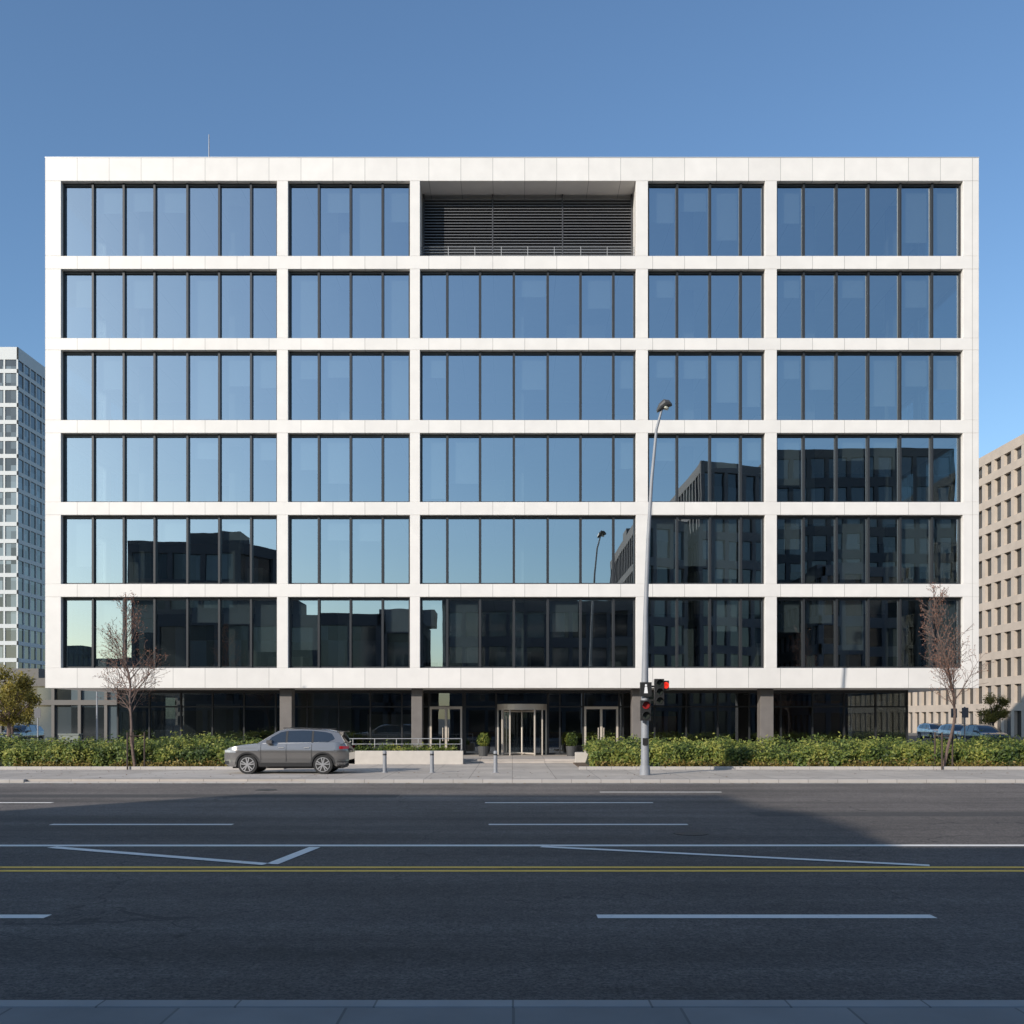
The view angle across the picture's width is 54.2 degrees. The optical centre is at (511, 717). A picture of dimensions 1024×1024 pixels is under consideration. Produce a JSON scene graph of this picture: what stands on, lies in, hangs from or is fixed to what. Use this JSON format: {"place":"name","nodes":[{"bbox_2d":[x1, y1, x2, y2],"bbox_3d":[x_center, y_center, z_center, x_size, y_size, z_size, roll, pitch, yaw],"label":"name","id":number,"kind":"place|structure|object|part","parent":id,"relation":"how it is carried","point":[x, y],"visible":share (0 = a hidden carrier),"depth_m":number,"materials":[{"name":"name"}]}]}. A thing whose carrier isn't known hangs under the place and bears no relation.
{"place":"outdoors","nodes":[
{"label":"outdoors","id":0,"kind":"place"},
{"bbox_2d":[0,681,42,731],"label":"street tree","id":1,"kind":"object","parent":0,"point":[30,710],"visible":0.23,"depth_m":75.93,"materials":[{"name":"green plant"}]},
{"bbox_2d":[0,724,43,743],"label":"parked car","id":2,"kind":"object","parent":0,"point":[31,729],"visible":0.49,"depth_m":76.91,"materials":[{"name":"blue paint"}]},
{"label":"windows and trim","id":3,"kind":"part","parent":2,"relation":"part of","materials":[{"name":"blue glass"}]},
{"bbox_2d":[0,347,44,668],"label":"office tower","id":4,"kind":"structure","parent":0,"point":[22,508],"depth_m":201.86,"materials":[{"name":"white glass"}]},
{"bbox_2d":[96,691,97,740],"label":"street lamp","id":5,"kind":"object","parent":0,"point":[96,715],"visible":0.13,"depth_m":79.95,"materials":[{"name":"grey metal"}]},
{"bbox_2d":[0,784,1023,999],"bbox_3d":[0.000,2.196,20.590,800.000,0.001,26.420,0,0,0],"label":"road","id":6,"kind":"structure","parent":0,"point":[322,936],"depth_m":12.30,"materials":[{"name":"grey asphalt"}]},
{"bbox_2d":[256,789,276,790],"bbox_3d":[-7.500,2.192,30.500,0.656,0.008,0.656,0,0,0],"label":"manhole cover","id":7,"kind":"object","parent":6,"relation":"on","point":[265,789],"visible":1,"depth_m":30.61,"materials":[{"name":"grey metal"}]},
{"bbox_2d":[0,866,1023,871],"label":"yellow centre line","id":8,"kind":"object","parent":6,"relation":"on","point":[511,867],"visible":1,"depth_m":14.51,"materials":[{"name":"yellow paint"}]},
{"bbox_2d":[0,802,1023,917],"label":"white lane markings","id":9,"kind":"object","parent":6,"relation":"on","point":[292,855],"visible":1,"depth_m":16.26,"materials":[{"name":"white paint"}]},
{"bbox_2d":[0,794,1023,815],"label":"asphalt patch","id":10,"kind":"object","parent":6,"relation":"on","point":[397,795],"visible":1,"depth_m":27.60,"materials":[{"name":"grey asphalt"}]},
{"bbox_2d":[0,783,1023,783],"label":"gutter","id":11,"kind":"object","parent":6,"relation":"on","point":[508,783],"visible":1,"depth_m":33.47,"materials":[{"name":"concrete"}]},
{"bbox_2d":[674,831,708,835],"bbox_3d":[3.400,2.192,19.000,0.656,0.008,0.656,0,0,0],"label":"manhole cover","id":12,"kind":"object","parent":6,"relation":"on","point":[692,833],"visible":1,"depth_m":18.95,"materials":[{"name":"grey metal"}]},
{"bbox_2d":[0,1008,1023,1023],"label":"pavement","id":13,"kind":"structure","parent":0,"point":[511,1015],"depth_m":6.98,"materials":[{"name":"grey concrete"}]},
{"bbox_2d":[0,763,1023,781],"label":"pavement","id":14,"kind":"structure","parent":0,"point":[481,771],"depth_m":37.48,"materials":[{"name":"concrete"}]},
{"bbox_2d":[0,664,42,736],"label":"street tree","id":15,"kind":"object","parent":14,"relation":"on","point":[12,699],"visible":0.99,"depth_m":63.92,"materials":[{"name":"green plant"}]},
{"bbox_2d":[34,707,40,738],"bbox_3d":[-27.500,0.730,57.995,0.360,2.700,0.090,0,0,0],"label":"signpost","id":16,"kind":"object","parent":14,"relation":"on","point":[37,712],"visible":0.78,"depth_m":57.95,"materials":[{"name":"grey metal"}]},
{"bbox_2d":[58,734,82,744],"bbox_3d":[-20.350,1.400,46.100,0.960,1.360,0.460,0,0,0],"label":"utility cabinet","id":17,"kind":"object","parent":14,"relation":"on","point":[75,736],"visible":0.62,"depth_m":45.90,"materials":[{"name":"grey metal"}]},
{"bbox_2d":[92,593,170,769],"bbox_3d":[-15.727,-1.652,41.368,3.042,7.478,3.311,0,0,-23],"label":"young tree","id":18,"kind":"object","parent":14,"relation":"on","point":[124,662],"visible":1,"depth_m":41.42,"materials":[{"name":"brown plant"}]},
{"bbox_2d":[0,730,285,769],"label":"hedge","id":19,"kind":"object","parent":14,"relation":"on","point":[100,754],"visible":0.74,"depth_m":41.16,"materials":[{"name":"green plant"}]},
{"bbox_2d":[50,771,318,778],"bbox_3d":[-11.500,2.076,36.760,9.000,0.001,5.480,0,0,0],"label":"driveway crossing","id":20,"kind":"object","parent":14,"relation":"on","point":[226,775],"visible":0.8,"depth_m":36.11,"materials":[{"name":"concrete"}]},
{"bbox_2d":[224,727,354,773],"bbox_3d":[-8.400,1.217,37.900,4.680,1.721,2.080,0,0,0],"label":"parked car","id":21,"kind":"object","parent":20,"relation":"on","point":[323,750],"visible":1,"depth_m":37.02,"materials":[{"name":"grey paint"}]},
{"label":"windows and trim","id":22,"kind":"part","parent":21,"relation":"part of","materials":[{"name":"black glass"}]},
{"bbox_2d":[382,751,387,772],"bbox_3d":[-4.850,1.665,38.100,0.239,0.830,0.239,0,0,0],"label":"bollard","id":23,"kind":"object","parent":14,"relation":"on","point":[384,761],"visible":1,"depth_m":38.04,"materials":[{"name":"grey metal"}]},
{"bbox_2d":[354,751,462,763],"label":"wall","id":24,"kind":"structure","parent":14,"relation":"on","point":[409,757],"depth_m":45.00,"materials":[{"name":"concrete"}]},
{"bbox_2d":[349,738,461,750],"bbox_3d":[-5.800,1.505,45.900,7.040,1.150,0.040,0,0,0],"label":"handrail","id":25,"kind":"object","parent":24,"relation":"attached to","point":[374,744],"visible":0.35,"depth_m":45.88,"materials":[{"name":"silver metal"}]},
{"bbox_2d":[354,739,457,750],"bbox_3d":[-4.852,1.330,45.739,4.792,0.698,1.015,0,0,0],"label":"ramp planting","id":26,"kind":"object","parent":24,"relation":"on","point":[403,748],"visible":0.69,"depth_m":45.66,"materials":[{"name":"green plant"}]},
{"bbox_2d":[429,751,434,772],"bbox_3d":[-3.050,1.665,38.100,0.239,0.830,0.239,0,0,0],"label":"bollard","id":27,"kind":"object","parent":14,"relation":"on","point":[431,761],"visible":1,"depth_m":38.03,"materials":[{"name":"grey metal"}]},
{"bbox_2d":[492,751,498,772],"bbox_3d":[-0.630,1.665,38.100,0.239,0.830,0.239,0,0,0],"label":"bollard","id":28,"kind":"object","parent":14,"relation":"on","point":[495,754],"visible":1,"depth_m":38.03,"materials":[{"name":"grey metal"}]},
{"bbox_2d":[11,754,1023,767],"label":"groundcover plants","id":29,"kind":"object","parent":14,"relation":"on","point":[178,762],"visible":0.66,"depth_m":40.75,"materials":[{"name":"green plant"}]},
{"bbox_2d":[463,755,574,762],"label":"entrance plinth","id":30,"kind":"structure","parent":14,"relation":"on","point":[522,759],"depth_m":46.60,"materials":[{"name":"concrete"}]},
{"bbox_2d":[476,732,489,755],"bbox_3d":[-1.436,1.318,50.395,0.725,1.205,0.718,0,0,0],"label":"potted shrub","id":31,"kind":"object","parent":30,"relation":"on","point":[483,748],"visible":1,"depth_m":50.23,"materials":[{"name":"green plant"}]},
{"bbox_2d":[117,690,907,754],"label":"lobby frames","id":32,"kind":"structure","parent":30,"relation":"on","point":[464,692],"depth_m":52.24,"materials":[{"name":"black metal"}]},
{"bbox_2d":[119,693,905,752],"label":"lobby glazing","id":33,"kind":"structure","parent":30,"relation":"on","point":[669,722],"depth_m":52.30,"materials":[{"name":"black glass"}]},
{"bbox_2d":[497,704,546,754],"bbox_3d":[0.520,0.600,52.250,2.600,2.640,2.600,0,0,0],"label":"revolving door","id":34,"kind":"structure","parent":30,"relation":"on","point":[516,728],"depth_m":51.73,"materials":[{"name":"silver metal"}]},
{"bbox_2d":[430,706,617,751],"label":"side doors","id":35,"kind":"structure","parent":30,"relation":"on","point":[585,707],"depth_m":52.14,"materials":[{"name":"silver metal"}]},
{"bbox_2d":[280,689,773,750],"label":"ground columns","id":36,"kind":"structure","parent":30,"relation":"on","point":[765,712],"depth_m":49.50,"materials":[{"name":"stone"}]},
{"bbox_2d":[45,158,978,692],"bbox_3d":[0.000,-14.400,60.400,45.580,25.880,23.200,0,0,0],"label":"white frame","id":37,"kind":"object","parent":36,"relation":"on","point":[527,178],"visible":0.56,"depth_m":48.80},
{"bbox_2d":[63,183,960,667],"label":"window frames","id":38,"kind":"structure","parent":37,"relation":"attached to","point":[513,353],"depth_m":49.05,"materials":[{"name":"black metal"}]},
{"bbox_2d":[66,187,957,666],"bbox_3d":[0.000,-14.325,60.416,44.800,23.770,22.548,0,0,0],"label":"window glass","id":39,"kind":"object","parent":37,"relation":"attached to","point":[498,453],"visible":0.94,"depth_m":49.15,"materials":[{"name":"blue glass"}]},
{"bbox_2d":[45,157,978,157],"bbox_3d":[0.000,-27.359,60.404,45.600,0.032,23.232,0,0,0],"label":"roof coping","id":40,"kind":"object","parent":37,"relation":"on","point":[511,157],"visible":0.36,"depth_m":48.79,"materials":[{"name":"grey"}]},
{"bbox_2d":[421,188,634,254],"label":"loggia louvres","id":41,"kind":"object","parent":37,"relation":"on","point":[492,226],"visible":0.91,"depth_m":50.60,"materials":[{"name":"grey metal"}]},
{"bbox_2d":[421,247,634,255],"bbox_3d":[0.780,-22.890,49.300,10.540,0.680,0.031,0,0,0],"label":"loggia railing","id":42,"kind":"object","parent":37,"relation":"on","point":[532,255],"visible":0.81,"depth_m":49.29,"materials":[{"name":"grey metal"}]},
{"bbox_2d":[565,732,577,755],"bbox_3d":[2.998,1.313,50.602,0.726,1.213,0.737,0,0,0],"label":"potted shrub","id":43,"kind":"object","parent":30,"relation":"on","point":[571,747],"visible":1,"depth_m":50.42,"materials":[{"name":"green plant"}]},
{"bbox_2d":[575,752,587,761],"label":"wall","id":44,"kind":"structure","parent":14,"relation":"on","point":[580,756],"depth_m":45.90,"materials":[{"name":"concrete"}]},
{"bbox_2d":[639,399,671,774],"bbox_3d":[5.247,-4.775,36.500,1.195,13.710,0.400,0,0,0],"label":"street lamp","id":45,"kind":"object","parent":14,"relation":"on","point":[664,404],"visible":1,"depth_m":36.43,"materials":[{"name":"grey metal"}]},
{"bbox_2d":[640,679,668,744],"bbox_3d":[5.199,-0.220,36.234,1.182,2.400,0.560,0,0,-16],"label":"traffic light","id":46,"kind":"object","parent":45,"relation":"attached to","point":[660,686],"visible":1,"depth_m":36.28,"materials":[{"name":"black plastic"}]},
{"bbox_2d":[573,730,1023,769],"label":"hedge","id":47,"kind":"object","parent":14,"relation":"on","point":[801,754],"visible":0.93,"depth_m":41.16,"materials":[{"name":"green plant"}]},
{"bbox_2d":[951,708,956,739],"bbox_3d":[26.500,0.730,59.995,0.360,2.700,0.090,0,0,0],"label":"signpost","id":48,"kind":"object","parent":14,"relation":"on","point":[952,717],"visible":0.33,"depth_m":59.95,"materials":[{"name":"grey metal"}]},
{"bbox_2d":[917,583,992,769],"bbox_3d":[17.461,-1.698,40.084,2.956,7.582,2.837,0,0,-22],"label":"young tree","id":49,"kind":"object","parent":14,"relation":"on","point":[950,674],"visible":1,"depth_m":39.93,"materials":[{"name":"brown plant"}]},
{"bbox_2d":[962,707,967,741],"bbox_3d":[24.900,0.730,54.995,0.360,2.700,0.090,0,0,0],"label":"signpost","id":50,"kind":"object","parent":14,"relation":"on","point":[964,712],"visible":0.78,"depth_m":54.95,"materials":[{"name":"grey metal"}]},
{"bbox_2d":[0,0,1023,457],"label":"sky","id":51,"kind":"structure","parent":0,"point":[79,78],"materials":[{"name":"blue"}]},
{"bbox_2d":[908,735,1020,744],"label":"side road","id":52,"kind":"structure","parent":0,"point":[914,737],"depth_m":102.15,"materials":[{"name":"grey asphalt"}]},
{"bbox_2d":[917,723,941,740],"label":"parked car","id":53,"kind":"object","parent":52,"relation":"on","point":[925,729],"visible":0.58,"depth_m":97.97,"materials":[{"name":"blue paint"}]},
{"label":"windows and trim","id":54,"kind":"part","parent":53,"relation":"part of","materials":[{"name":"blue glass"}]},
{"bbox_2d":[938,724,966,742],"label":"parked car","id":55,"kind":"object","parent":52,"relation":"on","point":[945,729],"visible":0.34,"depth_m":86.16,"materials":[{"name":"blue paint"}]},
{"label":"windows and trim","id":56,"kind":"part","parent":55,"relation":"part of","materials":[{"name":"blue glass"}]},
{"bbox_2d":[960,724,1007,742],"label":"parked car","id":57,"kind":"object","parent":52,"relation":"on","point":[972,730],"visible":0.43,"depth_m":75.81,"materials":[{"name":"blue paint"}]},
{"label":"windows and trim","id":58,"kind":"part","parent":57,"relation":"part of","materials":[{"name":"blue glass"}]},
{"bbox_2d":[971,692,1010,725],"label":"street tree","id":59,"kind":"object","parent":52,"relation":"on","point":[996,714],"visible":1,"depth_m":104.43,"materials":[{"name":"green plant"}]},
{"bbox_2d":[908,733,1022,739],"bbox_3d":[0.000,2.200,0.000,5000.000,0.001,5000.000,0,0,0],"label":"ground","id":60,"kind":"structure","parent":0,"point":[1008,736],"depth_m":115.89,"materials":[{"name":"grey concrete"}]},
{"bbox_2d":[0,678,116,739],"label":"facade frame","id":61,"kind":"object","parent":60,"relation":"on","point":[53,702],"visible":0.06,"depth_m":100.02,"materials":[{"name":"grey"}]},
{"bbox_2d":[1,668,44,677],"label":"roof plant","id":62,"kind":"object","parent":61,"relation":"on","point":[36,672],"visible":0.18,"depth_m":113.00,"materials":[{"name":"grey"}]},
{"bbox_2d":[3,686,116,739],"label":"glazing","id":63,"kind":"structure","parent":61,"relation":"on","point":[66,719],"depth_m":100.30,"materials":[{"name":"glass"}]},
{"bbox_2d":[0,1000,1023,1007],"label":"kerb","id":64,"kind":"structure","parent":60,"relation":"on","point":[511,1003],"depth_m":7.26,"materials":[{"name":"concrete"}]},
{"bbox_2d":[0,779,1023,782],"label":"kerb","id":65,"kind":"structure","parent":60,"relation":"on","point":[643,780],"depth_m":33.80,"materials":[{"name":"concrete"}]},
{"bbox_2d":[908,434,1023,736],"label":"facade frame","id":66,"kind":"object","parent":60,"relation":"on","point":[994,655],"visible":0.11,"depth_m":121.29,"materials":[{"name":"beige concrete"}]},
{"bbox_2d":[911,447,1020,736],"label":"glazing","id":67,"kind":"structure","parent":66,"relation":"on","point":[999,595],"depth_m":121.86,"materials":[{"name":"glass"}]}
]}

